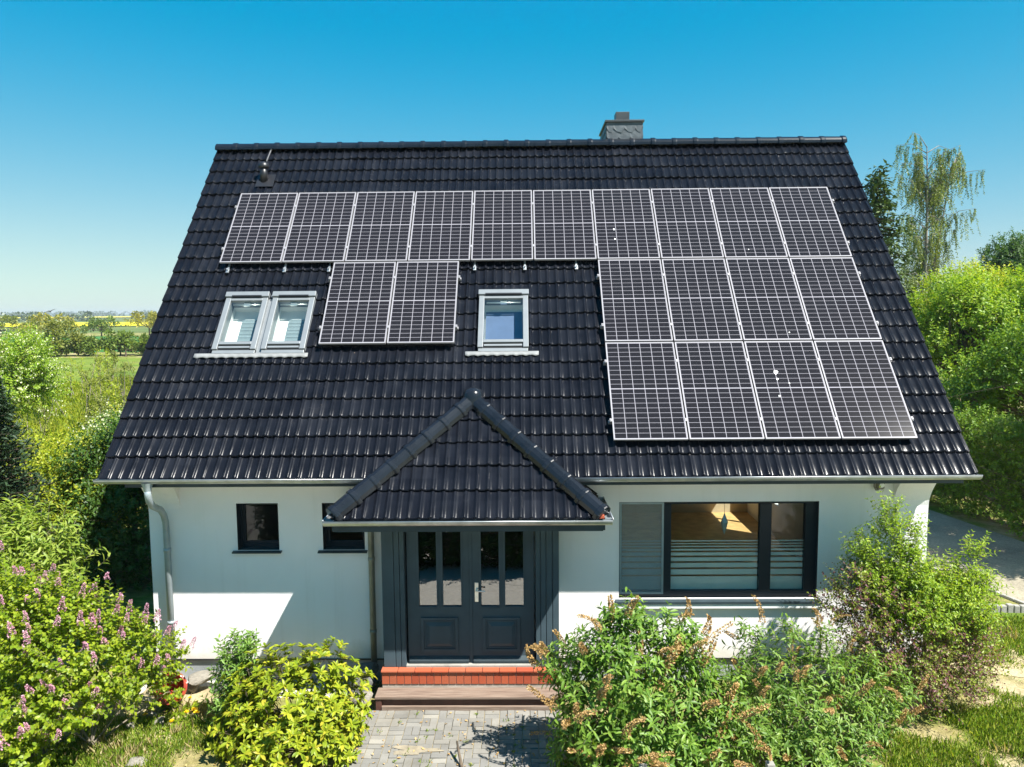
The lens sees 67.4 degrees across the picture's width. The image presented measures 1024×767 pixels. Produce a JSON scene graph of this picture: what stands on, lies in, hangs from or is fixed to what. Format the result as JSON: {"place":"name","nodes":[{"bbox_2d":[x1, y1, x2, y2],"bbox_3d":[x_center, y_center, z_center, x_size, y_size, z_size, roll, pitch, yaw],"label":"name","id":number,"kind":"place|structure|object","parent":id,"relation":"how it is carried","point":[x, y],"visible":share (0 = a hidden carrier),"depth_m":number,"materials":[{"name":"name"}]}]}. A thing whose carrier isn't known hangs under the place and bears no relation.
{"place":"outdoors","nodes":[
{"label":"outdoors","id":0,"kind":"place"},
{"bbox_2d":[3,322,148,326],"bbox_3d":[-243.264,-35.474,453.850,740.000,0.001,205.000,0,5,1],"label":"rape field","id":1,"kind":"structure","parent":0,"point":[78,324],"depth_m":413.82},
{"bbox_2d":[356,662,378,676],"bbox_3d":[-2.142,4.187,11.275,0.320,0.180,0.301,1,6,13],"label":"field stone","id":2,"kind":"object","parent":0,"point":[373,667],"visible":0.59,"depth_m":11.21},
{"bbox_2d":[343,710,565,766],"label":"paved path","id":3,"kind":"structure","parent":0,"point":[532,722],"depth_m":9.94,"materials":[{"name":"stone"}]},
{"bbox_2d":[393,745,443,754],"bbox_3d":[-1.187,4.614,9.674,0.682,0.002,0.216,0,5,1],"label":"sand patch","id":4,"kind":"object","parent":3,"relation":"on","point":[404,749],"visible":1,"depth_m":9.66,"materials":[{"name":"sand"}]},
{"bbox_2d":[358,712,540,766],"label":"joint weed","id":5,"kind":"object","parent":3,"relation":"on","point":[462,741],"visible":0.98,"depth_m":9.78,"materials":[{"name":"green plant"}]},
{"bbox_2d":[0,357,945,457],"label":"meadow","id":6,"kind":"structure","parent":0,"point":[135,360],"depth_m":81.01,"materials":[{"name":"green plant"}]},
{"bbox_2d":[18,385,56,437],"bbox_3d":[-21.084,1.206,34.175,1.668,2.629,1.430,-3,6,-28],"label":"young tree","id":7,"kind":"object","parent":6,"relation":"on","point":[44,427],"visible":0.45,"depth_m":34.29,"materials":[{"name":"green plant"}]},
{"bbox_2d":[0,321,78,422],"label":"blossoming tree","id":8,"kind":"object","parent":6,"relation":"on","point":[41,381],"visible":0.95,"depth_m":28.33,"materials":[{"name":"green plant"}]},
{"bbox_2d":[2,375,133,468],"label":"meadow grass","id":9,"kind":"structure","parent":6,"relation":"on","point":[75,409],"depth_m":41.46,"materials":[{"name":"green plant"}]},
{"bbox_2d":[62,356,89,394],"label":"young tree","id":10,"kind":"object","parent":6,"relation":"on","point":[81,377],"visible":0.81,"depth_m":50.70,"materials":[{"name":"green plant"}]},
{"bbox_2d":[80,368,106,423],"bbox_3d":[-18.788,0.844,34.902,1.728,3.177,2.016,-6,7,-44],"label":"young tree","id":11,"kind":"object","parent":6,"relation":"on","point":[90,385],"visible":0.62,"depth_m":34.82,"materials":[{"name":"green plant"}]},
{"bbox_2d":[77,349,117,400],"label":"young tree","id":12,"kind":"object","parent":6,"relation":"on","point":[101,359],"visible":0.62,"depth_m":47.61,"materials":[{"name":"green plant"}]},
{"bbox_2d":[82,390,113,424],"bbox_3d":[-15.214,1.687,27.944,1.490,2.739,1.738,-3,6,-29],"label":"young tree","id":13,"kind":"object","parent":6,"relation":"on","point":[100,404],"visible":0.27,"depth_m":27.74,"materials":[{"name":"green plant"}]},
{"bbox_2d":[92,347,112,379],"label":"young tree","id":14,"kind":"object","parent":6,"relation":"on","point":[105,360],"visible":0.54,"depth_m":60.94,"materials":[{"name":"green plant"}]},
{"bbox_2d":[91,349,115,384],"bbox_3d":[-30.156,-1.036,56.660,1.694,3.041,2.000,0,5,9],"label":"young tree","id":15,"kind":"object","parent":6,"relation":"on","point":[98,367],"visible":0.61,"depth_m":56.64,"materials":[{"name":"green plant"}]},
{"bbox_2d":[84,357,129,414],"bbox_3d":[-20.042,0.416,38.399,2.155,3.396,1.848,3,6,31],"label":"young tree","id":16,"kind":"object","parent":6,"relation":"on","point":[112,372],"visible":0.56,"depth_m":38.38,"materials":[{"name":"green plant"}]},
{"bbox_2d":[95,379,123,418],"bbox_3d":[-16.542,1.237,31.812,1.968,2.936,1.493,1,6,14],"label":"young tree","id":17,"kind":"object","parent":6,"relation":"on","point":[108,392],"visible":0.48,"depth_m":31.74,"materials":[{"name":"green plant"}]},
{"bbox_2d":[111,354,136,401],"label":"young tree","id":18,"kind":"object","parent":6,"relation":"on","point":[130,382],"visible":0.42,"depth_m":44.68,"materials":[{"name":"green plant"}]},
{"bbox_2d":[1,316,953,333],"bbox_3d":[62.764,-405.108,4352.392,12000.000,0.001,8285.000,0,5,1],"label":"fields","id":19,"kind":"structure","parent":0,"point":[140,329],"depth_m":304.68,"materials":[{"name":"plant"}]},
{"bbox_2d":[0,333,1023,766],"bbox_3d":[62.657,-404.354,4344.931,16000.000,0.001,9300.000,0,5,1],"label":"ground","id":20,"kind":"structure","parent":0,"point":[918,725],"depth_m":10.87,"materials":[{"name":"plant"}]},
{"bbox_2d":[0,314,29,336],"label":"tree","id":21,"kind":"object","parent":20,"relation":"on","point":[9,320],"visible":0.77,"depth_m":199.05,"materials":[{"name":"green plant"}]},
{"bbox_2d":[0,365,74,580],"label":"yew tree","id":22,"kind":"object","parent":20,"relation":"on","point":[11,484],"visible":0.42,"depth_m":14.16,"materials":[{"name":"green plant"}]},
{"bbox_2d":[17,312,80,333],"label":"tree","id":23,"kind":"object","parent":20,"relation":"on","point":[38,317],"visible":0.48,"depth_m":191.80,"materials":[{"name":"green plant"}]},
{"bbox_2d":[19,316,87,356],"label":"tree","id":24,"kind":"object","parent":20,"relation":"on","point":[55,328],"visible":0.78,"depth_m":102.08,"materials":[{"name":"green plant"}]},
{"bbox_2d":[0,492,110,686],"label":"laurel bush","id":25,"kind":"object","parent":20,"relation":"on","point":[27,541],"visible":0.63,"depth_m":10.86,"materials":[{"name":"green plant"}]},
{"bbox_2d":[46,339,82,356],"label":"hedgerow shrub","id":26,"kind":"object","parent":20,"relation":"on","point":[67,350],"visible":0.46,"depth_m":102.74,"materials":[{"name":"green plant"}]},
{"bbox_2d":[2,415,140,546],"bbox_3d":[-12.515,2.571,20.167,7.131,2.928,8.854,0,5,1],"label":"bramble thicket","id":27,"kind":"object","parent":20,"relation":"on","point":[26,433],"visible":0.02,"depth_m":22.71,"materials":[{"name":"green plant"}]},
{"bbox_2d":[14,422,141,563],"bbox_3d":[-9.408,2.488,16.455,2.984,3.382,3.148,0,5,1],"label":"elder bush","id":28,"kind":"object","parent":20,"relation":"on","point":[45,464],"visible":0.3,"depth_m":15.89,"materials":[{"name":"green plant"}]},
{"bbox_2d":[0,310,156,321],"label":"distant wood","id":29,"kind":"object","parent":20,"relation":"on","point":[27,315],"visible":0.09,"depth_m":702.17,"materials":[{"name":"plant"}]},
{"bbox_2d":[0,310,156,315],"bbox_3d":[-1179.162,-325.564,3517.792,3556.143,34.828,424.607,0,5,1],"label":"distant wood","id":30,"kind":"object","parent":20,"relation":"on","point":[84,311],"visible":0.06,"depth_m":3509.61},
{"bbox_2d":[4,310,156,316],"bbox_3d":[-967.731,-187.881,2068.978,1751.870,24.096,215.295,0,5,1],"label":"distant wood","id":31,"kind":"object","parent":20,"relation":"on","point":[94,314],"visible":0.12,"depth_m":2026.08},
{"bbox_2d":[74,335,99,355],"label":"hedgerow shrub","id":32,"kind":"object","parent":20,"relation":"on","point":[89,347],"visible":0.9,"depth_m":102.39,"materials":[{"name":"green plant"}]},
{"bbox_2d":[52,399,121,452],"bbox_3d":[-12.084,2.037,23.143,3.920,3.069,2.979,0,5,1],"label":"hawthorn bush","id":33,"kind":"object","parent":20,"relation":"on","point":[104,415],"visible":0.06,"depth_m":23.11,"materials":[{"name":"green plant"}]},
{"bbox_2d":[42,396,148,569],"bbox_3d":[-8.195,2.124,16.735,3.415,4.031,4.185,0,5,1],"label":"hazel tree","id":34,"kind":"object","parent":20,"relation":"on","point":[132,506],"visible":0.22,"depth_m":15.68,"materials":[{"name":"green plant"}]},
{"bbox_2d":[0,540,196,766],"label":"lilac bush","id":35,"kind":"object","parent":20,"relation":"on","point":[53,620],"visible":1,"depth_m":9.40,"materials":[{"name":"green plant"}]},
{"bbox_2d":[80,315,121,335],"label":"tree","id":36,"kind":"object","parent":20,"relation":"on","point":[93,323],"visible":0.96,"depth_m":196.37,"materials":[{"name":"green plant"}]},
{"bbox_2d":[52,499,152,598],"bbox_3d":[-7.844,3.251,16.957,3.309,2.031,4.859,0,5,1],"label":"shade shrub","id":37,"kind":"object","parent":20,"relation":"on","point":[121,559],"visible":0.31,"depth_m":15.44,"materials":[{"name":"green plant"}]},
{"bbox_2d":[96,332,136,355],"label":"hedgerow shrub","id":38,"kind":"object","parent":20,"relation":"on","point":[98,343],"visible":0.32,"depth_m":103.11,"materials":[{"name":"green plant"}]},
{"bbox_2d":[100,328,148,355],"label":"hedgerow shrub","id":39,"kind":"object","parent":20,"relation":"on","point":[122,337],"visible":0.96,"depth_m":101.98,"materials":[{"name":"green plant"}]},
{"bbox_2d":[125,756,146,766],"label":"field stone","id":40,"kind":"object","parent":20,"relation":"on","point":[132,762],"visible":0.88,"depth_m":9.40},
{"bbox_2d":[123,310,156,334],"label":"round tree","id":41,"kind":"object","parent":20,"relation":"on","point":[151,315],"visible":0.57,"depth_m":200.11,"materials":[{"name":"green plant"}]},
{"bbox_2d":[97,715,205,751],"bbox_3d":[-4.810,4.619,10.174,1.576,0.012,0.919,0,5,1],"label":"soil patch","id":42,"kind":"object","parent":20,"relation":"on","point":[174,716],"visible":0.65,"depth_m":10.15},
{"bbox_2d":[165,697,191,716],"bbox_3d":[-4.610,4.466,10.669,0.406,0.241,0.369,-2,6,-16],"label":"dandelion","id":43,"kind":"object","parent":20,"relation":"on","point":[180,712],"visible":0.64,"depth_m":10.70,"materials":[{"name":"green plant"}]},
{"bbox_2d":[201,627,275,730],"bbox_3d":[-3.590,3.979,10.219,0.973,1.467,0.926,-4,7,-35],"label":"spindle shrub","id":44,"kind":"object","parent":20,"relation":"on","point":[240,655],"visible":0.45,"depth_m":10.12,"materials":[{"name":"green plant"}]},
{"bbox_2d":[134,681,353,697],"bbox_3d":[-3.800,4.511,11.339,3.400,0.001,0.520,0,5,1],"label":"gravel strip","id":45,"kind":"object","parent":20,"relation":"on","point":[207,683],"visible":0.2,"depth_m":11.42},
{"bbox_2d":[139,686,219,705],"bbox_3d":[-4.506,4.521,11.166,1.869,0.012,0.644,0,5,1],"label":"soil patch","id":46,"kind":"object","parent":45,"relation":"on","point":[201,691],"visible":0.23,"depth_m":11.13,"materials":[{"name":"soil"}]},
{"bbox_2d":[153,671,186,704],"bbox_3d":[-4.765,4.267,10.837,0.441,0.462,0.463,0,5,1],"label":"clay pot","id":47,"kind":"object","parent":46,"relation":"on","point":[182,684],"visible":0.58,"depth_m":10.78,"materials":[{"name":"ceramic"}]},
{"bbox_2d":[187,683,199,692],"bbox_3d":[-4.680,4.463,11.265,0.179,0.176,0.226,-8,3,2],"label":"field stone","id":48,"kind":"object","parent":46,"relation":"on","point":[192,689],"visible":0.59,"depth_m":11.18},
{"bbox_2d":[188,670,219,685],"bbox_3d":[-4.530,4.305,11.279,0.466,0.120,0.391,-9,8,-10],"label":"stone slab","id":49,"kind":"object","parent":48,"relation":"on","point":[198,677],"depth_m":11.18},
{"bbox_2d":[350,674,376,693],"bbox_3d":[-2.156,4.391,11.241,0.328,0.280,0.445,-4,3,34],"label":"field stone","id":50,"kind":"object","parent":45,"relation":"on","point":[372,681],"visible":0.33,"depth_m":11.14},
{"bbox_2d":[204,636,377,766],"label":"rhododendron bush","id":51,"kind":"object","parent":20,"relation":"on","point":[325,730],"visible":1,"depth_m":9.50,"materials":[{"name":"green plant"}]},
{"bbox_2d":[352,690,372,704],"bbox_3d":[-2.114,4.441,10.860,0.304,0.124,0.258,-17,13,-31],"label":"field stone","id":52,"kind":"object","parent":20,"relation":"on","point":[368,695],"visible":0.48,"depth_m":10.80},
{"bbox_2d":[375,687,565,710],"bbox_3d":[-0.574,4.430,10.758,2.650,0.225,0.280,0,5,1],"label":"wooden step","id":53,"kind":"object","parent":20,"relation":"on","point":[467,699],"visible":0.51,"depth_m":10.66,"materials":[{"name":"wood"}]},
{"bbox_2d":[0,613,1023,766],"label":"grass","id":54,"kind":"structure","parent":20,"relation":"on","point":[945,750],"depth_m":9.88,"materials":[{"name":"plant"}]},
{"bbox_2d":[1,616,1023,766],"bbox_3d":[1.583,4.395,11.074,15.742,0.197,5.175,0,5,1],"label":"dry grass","id":55,"kind":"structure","parent":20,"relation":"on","point":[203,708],"depth_m":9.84,"materials":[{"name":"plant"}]},
{"bbox_2d":[92,112,982,687],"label":"house","id":56,"kind":"structure","parent":20,"relation":"on","point":[484,498],"depth_m":11.41,"materials":[{"name":"black tile"}]},
{"bbox_2d":[211,291,270,353],"bbox_3d":[-4.313,-0.967,12.298,0.709,1.019,0.950,0,5,1],"label":"roof window","id":57,"kind":"structure","parent":56,"relation":"in","point":[241,321],"depth_m":12.43,"materials":[{"name":"white plastic"}]},
{"bbox_2d":[232,503,281,553],"bbox_3d":[-3.771,2.127,11.440,0.730,0.742,0.290,0,5,1],"label":"window","id":58,"kind":"structure","parent":56,"relation":"in","point":[270,546],"depth_m":11.49,"materials":[{"name":"black glass"}]},
{"bbox_2d":[260,291,316,352],"bbox_3d":[-3.548,-0.973,12.286,0.709,1.019,0.950,0,5,1],"label":"roof window","id":59,"kind":"structure","parent":56,"relation":"in","point":[290,316],"depth_m":12.43,"materials":[{"name":"white plastic"}]},
{"bbox_2d":[318,503,367,552],"bbox_3d":[-2.501,2.118,11.421,0.730,0.742,0.290,0,5,1],"label":"window","id":60,"kind":"structure","parent":56,"relation":"in","point":[329,546],"depth_m":11.48,"materials":[{"name":"grey plastic"}]},
{"bbox_2d":[319,325,458,330],"bbox_3d":[-1.939,-0.871,12.059,2.198,0.089,0.093,0,5,1],"label":"mounting rail","id":61,"kind":"object","parent":56,"relation":"attached to","point":[456,327],"visible":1,"depth_m":12.04,"materials":[{"name":"metal"}]},
{"bbox_2d":[318,262,395,344],"bbox_3d":[-2.468,-1.318,12.378,1.038,1.745,0.035,0,-36,1],"label":"solar panel","id":62,"kind":"object","parent":61,"relation":"attached to","point":[358,305],"visible":1,"depth_m":12.33,"materials":[{"name":"glass"}]},
{"bbox_2d":[387,261,458,343],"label":"solar panel","id":63,"kind":"object","parent":61,"relation":"attached to","point":[424,304],"visible":1,"depth_m":12.31,"materials":[{"name":"glass"}]},
{"bbox_2d":[406,532,469,662],"bbox_3d":[-1.051,3.012,10.980,0.892,2.015,0.105,0,5,1],"label":"door","id":64,"kind":"structure","parent":56,"relation":"in","point":[439,633],"depth_m":11.00,"materials":[{"name":"paint"}]},
{"bbox_2d":[469,531,534,662],"bbox_3d":[-0.145,3.007,10.953,0.921,2.015,0.132,0,5,1],"label":"door","id":65,"kind":"structure","parent":56,"relation":"in","point":[500,633],"depth_m":10.99,"materials":[{"name":"paint"}]},
{"bbox_2d":[477,289,528,351],"bbox_3d":[-0.136,-0.998,12.235,0.814,1.019,0.950,0,5,1],"label":"roof window","id":66,"kind":"structure","parent":56,"relation":"in","point":[503,313],"depth_m":12.40,"materials":[{"name":"white plastic"}]},
{"bbox_2d":[221,241,849,272],"bbox_3d":[0.365,-2.132,12.960,10.678,0.453,0.343,0,5,1],"label":"mounting rail","id":67,"kind":"object","parent":56,"relation":"attached to","point":[329,267],"visible":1,"depth_m":12.94,"materials":[{"name":"metal"}]},
{"bbox_2d":[220,193,297,263],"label":"solar panel","id":68,"kind":"object","parent":67,"relation":"attached to","point":[259,228],"visible":1,"depth_m":13.40,"materials":[{"name":"glass"}]},
{"bbox_2d":[282,192,356,262],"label":"solar panel","id":69,"kind":"object","parent":67,"relation":"attached to","point":[319,232],"visible":1,"depth_m":13.38,"materials":[{"name":"glass"}]},
{"bbox_2d":[345,191,414,261],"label":"solar panel","id":70,"kind":"object","parent":67,"relation":"attached to","point":[380,227],"visible":1,"depth_m":13.36,"materials":[{"name":"glass"}]},
{"bbox_2d":[408,191,472,261],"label":"solar panel","id":71,"kind":"object","parent":67,"relation":"attached to","point":[441,226],"visible":1,"depth_m":13.35,"materials":[{"name":"glass"}]},
{"bbox_2d":[471,190,532,260],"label":"solar panel","id":72,"kind":"object","parent":67,"relation":"attached to","point":[502,226],"visible":1,"depth_m":13.33,"materials":[{"name":"glass"}]},
{"bbox_2d":[533,190,596,260],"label":"solar panel","id":73,"kind":"object","parent":67,"relation":"attached to","point":[563,225],"visible":1,"depth_m":13.32,"materials":[{"name":"glass"}]},
{"bbox_2d":[592,189,659,259],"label":"solar panel","id":74,"kind":"object","parent":67,"relation":"attached to","point":[624,222],"visible":1,"depth_m":13.30,"materials":[{"name":"glass"}]},
{"bbox_2d":[651,188,723,258],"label":"solar panel","id":75,"kind":"object","parent":67,"relation":"attached to","point":[686,224],"visible":1,"depth_m":13.29,"materials":[{"name":"glass"}]},
{"bbox_2d":[709,188,787,258],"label":"solar panel","id":76,"kind":"object","parent":67,"relation":"attached to","point":[747,223],"visible":1,"depth_m":13.27,"materials":[{"name":"glass"}]},
{"bbox_2d":[769,187,851,257],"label":"solar panel","id":77,"kind":"object","parent":67,"relation":"attached to","point":[809,222],"visible":1,"depth_m":13.26,"materials":[{"name":"glass"}]},
{"bbox_2d":[612,501,821,608],"bbox_3d":[3.022,2.514,11.334,3.090,1.590,0.240,0,5,1],"label":"window","id":78,"kind":"structure","parent":56,"relation":"in","point":[665,585],"depth_m":11.41,"materials":[{"name":"black glass"}]},
{"bbox_2d":[600,321,878,328],"bbox_3d":[3.540,-0.912,11.977,4.318,0.089,0.093,0,5,1],"label":"mounting rail","id":79,"kind":"object","parent":56,"relation":"attached to","point":[671,324],"visible":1,"depth_m":11.96,"materials":[{"name":"metal"}]},
{"bbox_2d":[598,259,672,341],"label":"solar panel","id":80,"kind":"object","parent":79,"relation":"attached to","point":[634,302],"visible":1,"depth_m":12.26,"materials":[{"name":"glass"}]},
{"bbox_2d":[661,259,741,341],"bbox_3d":[3.011,-1.360,12.294,1.038,1.745,0.035,0,-36,1],"label":"solar panel","id":81,"kind":"object","parent":79,"relation":"attached to","point":[701,304],"visible":1,"depth_m":12.24,"materials":[{"name":"glass"}]},
{"bbox_2d":[725,258,811,340],"bbox_3d":[4.071,-1.369,12.276,1.038,1.745,0.038,0,-36,1],"label":"solar panel","id":82,"kind":"object","parent":79,"relation":"attached to","point":[768,303],"visible":1,"depth_m":12.23,"materials":[{"name":"glass"}]},
{"bbox_2d":[789,257,881,340],"bbox_3d":[5.131,-1.375,12.263,1.038,1.745,0.036,0,-36,1],"label":"solar panel","id":83,"kind":"object","parent":79,"relation":"attached to","point":[834,300],"visible":1,"depth_m":12.21,"materials":[{"name":"glass"}]},
{"bbox_2d":[608,416,913,423],"bbox_3d":[3.535,0.524,10.934,4.318,0.089,0.093,0,5,1],"label":"mounting rail","id":84,"kind":"object","parent":56,"relation":"attached to","point":[686,420],"visible":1,"depth_m":10.92,"materials":[{"name":"metal"}]},
{"bbox_2d":[605,342,687,440],"bbox_3d":[1.946,0.084,11.267,1.038,1.745,0.036,0,-36,1],"label":"solar panel","id":85,"kind":"object","parent":84,"relation":"attached to","point":[646,403],"visible":1,"depth_m":11.21,"materials":[{"name":"glass"}]},
{"bbox_2d":[674,341,764,439],"bbox_3d":[3.006,0.077,11.251,1.038,1.745,0.035,0,-36,1],"label":"solar panel","id":86,"kind":"object","parent":84,"relation":"attached to","point":[719,399],"visible":1,"depth_m":11.20,"materials":[{"name":"glass"}]},
{"bbox_2d":[744,341,840,439],"bbox_3d":[4.066,0.068,11.234,1.038,1.745,0.038,0,-36,1],"label":"solar panel","id":87,"kind":"object","parent":84,"relation":"attached to","point":[792,396],"visible":1,"depth_m":11.18,"materials":[{"name":"glass"}]},
{"bbox_2d":[813,340,917,438],"bbox_3d":[5.126,0.061,11.219,1.038,1.745,0.036,0,-36,1],"label":"solar panel","id":88,"kind":"object","parent":84,"relation":"attached to","point":[864,393],"visible":1,"depth_m":11.17,"materials":[{"name":"glass"}]},
{"bbox_2d":[524,587,772,766],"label":"buddleia bush","id":89,"kind":"object","parent":20,"relation":"on","point":[626,742],"visible":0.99,"depth_m":8.90,"materials":[{"name":"green plant"}]},
{"bbox_2d":[699,594,929,766],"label":"buddleia bush","id":90,"kind":"object","parent":20,"relation":"on","point":[796,739],"visible":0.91,"depth_m":9.28,"materials":[{"name":"green plant"}]},
{"bbox_2d":[862,159,927,317],"bbox_3d":[15.784,-3.356,34.113,8.340,12.673,8.811,0,5,1],"label":"spruce tree","id":91,"kind":"object","parent":20,"relation":"on","point":[881,204],"visible":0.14,"depth_m":33.06,"materials":[{"name":"green plant"}]},
{"bbox_2d":[803,555,1021,729],"bbox_3d":[5.424,3.414,10.310,2.841,2.241,1.382,0,5,1],"label":"barberry bush","id":92,"kind":"object","parent":20,"relation":"on","point":[953,679],"visible":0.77,"depth_m":10.16,"materials":[{"name":"green plant"}]},
{"bbox_2d":[837,486,1014,704],"bbox_3d":[5.582,2.950,10.352,2.445,3.150,1.342,0,5,1],"label":"privet bush","id":93,"kind":"object","parent":20,"relation":"on","point":[962,598],"visible":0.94,"depth_m":10.20,"materials":[{"name":"green plant"}]},
{"bbox_2d":[888,132,984,303],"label":"birch tree","id":94,"kind":"object","parent":20,"relation":"on","point":[932,197],"visible":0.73,"depth_m":43.06,"materials":[{"name":"green plant"}]},
{"bbox_2d":[905,261,1023,446],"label":"broadleaf tree","id":95,"kind":"object","parent":20,"relation":"on","point":[961,304],"visible":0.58,"depth_m":26.92,"materials":[{"name":"green plant"}]},
{"bbox_2d":[911,254,1023,419],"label":"broadleaf tree","id":96,"kind":"object","parent":20,"relation":"on","point":[977,264],"visible":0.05,"depth_m":34.95,"materials":[{"name":"green plant"}]},
{"bbox_2d":[930,383,1023,537],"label":"hedge","id":97,"kind":"object","parent":20,"relation":"on","point":[989,466],"visible":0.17,"depth_m":19.54,"materials":[{"name":"green plant"}]},
{"bbox_2d":[932,567,1023,603],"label":"driveway kerb","id":98,"kind":"structure","parent":20,"relation":"on","point":[1008,597],"depth_m":14.54,"materials":[{"name":"concrete"}]},
{"bbox_2d":[939,306,1023,432],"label":"broadleaf tree","id":99,"kind":"object","parent":20,"relation":"on","point":[983,379],"visible":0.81,"depth_m":22.75,"materials":[{"name":"green plant"}]},
{"bbox_2d":[950,645,1023,676],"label":"soil patch","id":100,"kind":"object","parent":20,"relation":"on","point":[1017,672],"visible":0.33,"depth_m":11.79,"materials":[{"name":"soil"}]},
{"bbox_2d":[955,263,1023,413],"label":"broadleaf tree","id":101,"kind":"object","parent":20,"relation":"on","point":[1013,282],"visible":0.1,"depth_m":27.06,"materials":[{"name":"green plant"}]},
{"bbox_2d":[965,682,1023,712],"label":"soil patch","id":102,"kind":"object","parent":20,"relation":"on","point":[1012,687],"visible":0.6,"depth_m":11.06,"materials":[{"name":"soil"}]},
{"bbox_2d":[967,226,1023,279],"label":"oak tree","id":103,"kind":"object","parent":20,"relation":"on","point":[1010,252],"visible":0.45,"depth_m":50.55,"materials":[{"name":"green plant"}]},
{"bbox_2d":[985,603,1023,612],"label":"palisade edging","id":104,"kind":"object","parent":20,"relation":"on","point":[1010,608],"visible":0.29,"depth_m":13.93,"materials":[{"name":"concrete"}]},
{"bbox_2d":[997,311,1023,401],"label":"broadleaf tree","id":105,"kind":"object","parent":20,"relation":"on","point":[1020,342],"visible":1,"depth_m":17.75,"materials":[{"name":"green plant"}]},
{"bbox_2d":[0,0,1023,314],"label":"sky","id":106,"kind":"structure","parent":0,"point":[114,114],"materials":[{"name":"blue"}]},
{"bbox_2d":[123,644,1023,766],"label":"leaf litter","id":107,"kind":"object","parent":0,"point":[444,735],"visible":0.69,"depth_m":9.87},
{"bbox_2d":[926,509,1023,600],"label":"driveway","id":108,"kind":"structure","parent":0,"point":[948,532],"depth_m":17.58,"materials":[{"name":"concrete"}]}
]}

